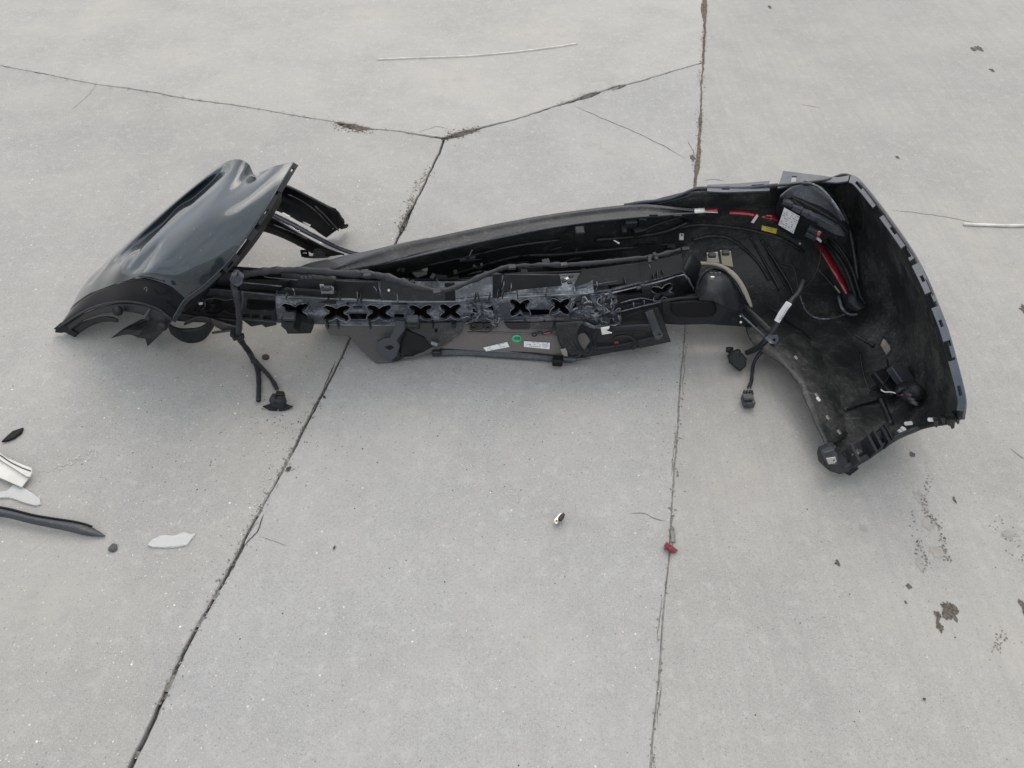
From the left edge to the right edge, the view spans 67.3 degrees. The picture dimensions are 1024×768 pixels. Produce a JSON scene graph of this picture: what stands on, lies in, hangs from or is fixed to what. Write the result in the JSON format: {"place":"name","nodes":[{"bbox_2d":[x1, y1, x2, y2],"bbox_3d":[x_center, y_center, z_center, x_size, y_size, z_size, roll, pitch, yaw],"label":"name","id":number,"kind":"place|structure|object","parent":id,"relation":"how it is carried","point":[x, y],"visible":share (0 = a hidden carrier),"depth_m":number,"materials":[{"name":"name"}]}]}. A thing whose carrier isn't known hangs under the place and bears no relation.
{"place":"outdoors","nodes":[
{"label":"outdoors","id":0,"kind":"place"},
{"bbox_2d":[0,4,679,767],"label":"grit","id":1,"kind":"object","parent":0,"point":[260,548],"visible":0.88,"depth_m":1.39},
{"bbox_2d":[0,0,1023,767],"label":"concrete pavement","id":2,"kind":"structure","parent":0,"point":[820,616],"depth_m":1.63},
{"bbox_2d":[2,428,23,441],"bbox_3d":[-1.067,0.110,1.645,0.019,0.006,0.048,23,52,20],"label":"dark sliver","id":3,"kind":"object","parent":2,"relation":"on","point":[13,435],"visible":1,"depth_m":1.64,"materials":[{"name":"black plastic"}]},
{"bbox_2d":[0,453,32,486],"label":"silver trim","id":4,"kind":"structure","parent":2,"relation":"on","point":[11,475],"depth_m":1.57,"materials":[{"name":"grey plastic"}]},
{"bbox_2d":[0,485,40,505],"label":"clear shard","id":5,"kind":"object","parent":2,"relation":"on","point":[20,494],"visible":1,"depth_m":1.54,"materials":[{"name":"white plastic"}]},
{"bbox_2d":[0,506,104,536],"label":"rubber strip","id":6,"kind":"object","parent":2,"relation":"on","point":[81,528],"visible":1,"depth_m":1.49,"materials":[{"name":"black rubber"}]},
{"bbox_2d":[108,543,116,551],"bbox_3d":[-0.760,0.312,1.464,0.019,0.010,0.016,0,48,0],"label":"plastic nub","id":7,"kind":"object","parent":2,"relation":"on","point":[112,547],"visible":1,"depth_m":1.46},
{"bbox_2d":[148,532,195,547],"bbox_3d":[-0.653,0.299,1.476,0.085,0.005,0.034,0,48,0],"label":"clear shard","id":8,"kind":"object","parent":2,"relation":"on","point":[177,540],"visible":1,"depth_m":1.47,"materials":[{"name":"white plastic"}]},
{"bbox_2d":[262,354,269,359],"bbox_3d":[-0.578,-0.063,1.804,0.017,0.004,0.017,0,48,0],"label":"round cap","id":9,"kind":"object","parent":2,"relation":"on","point":[265,357],"visible":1,"depth_m":1.80,"materials":[{"name":"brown plastic"}]},
{"bbox_2d":[377,43,577,59],"bbox_3d":[-0.121,-1.226,2.848,0.755,0.004,0.036,-7,48,-7],"label":"white stick","id":10,"kind":"object","parent":2,"relation":"on","point":[477,54],"visible":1,"depth_m":2.83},
{"bbox_2d":[3,9,995,765],"bbox_3d":[0.049,-0.458,2.161,3.565,0.001,2.855,0,48,0],"label":"grit","id":11,"kind":"object","parent":2,"relation":"on","point":[437,487],"visible":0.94,"depth_m":1.62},
{"bbox_2d":[54,159,966,475],"bbox_3d":[-0.093,-0.262,1.729,1.979,0.386,0.667,7,48,6],"label":"bumper cover","id":12,"kind":"object","parent":2,"relation":"on","point":[818,287],"visible":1,"depth_m":1.72,"materials":[{"name":"plastic"}]},
{"bbox_2d":[554,513,564,524],"bbox_3d":[0.092,0.261,1.498,0.014,0.010,0.030,31,55,25],"label":"metal clip","id":13,"kind":"object","parent":2,"relation":"on","point":[559,517],"visible":1,"depth_m":1.50,"materials":[{"name":"metal"}]},
{"bbox_2d":[664,542,676,552],"bbox_3d":[0.301,0.311,1.459,0.027,0.019,0.014,25,53,21],"label":"red lens fragment","id":14,"kind":"object","parent":2,"relation":"on","point":[669,547],"visible":1,"depth_m":1.46,"materials":[{"name":"red plastic"}]},
{"bbox_2d":[670,527,675,541],"bbox_3d":[0.310,0.290,1.484,0.010,0.002,0.034,0,48,0],"label":"grey sliver","id":15,"kind":"object","parent":2,"relation":"on","point":[672,531],"visible":1,"depth_m":1.48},
{"bbox_2d":[963,223,1023,226],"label":"white stick","id":16,"kind":"object","parent":2,"relation":"on","point":[993,225],"visible":1,"depth_m":2.14,"materials":[{"name":"white plastic"}]}
]}

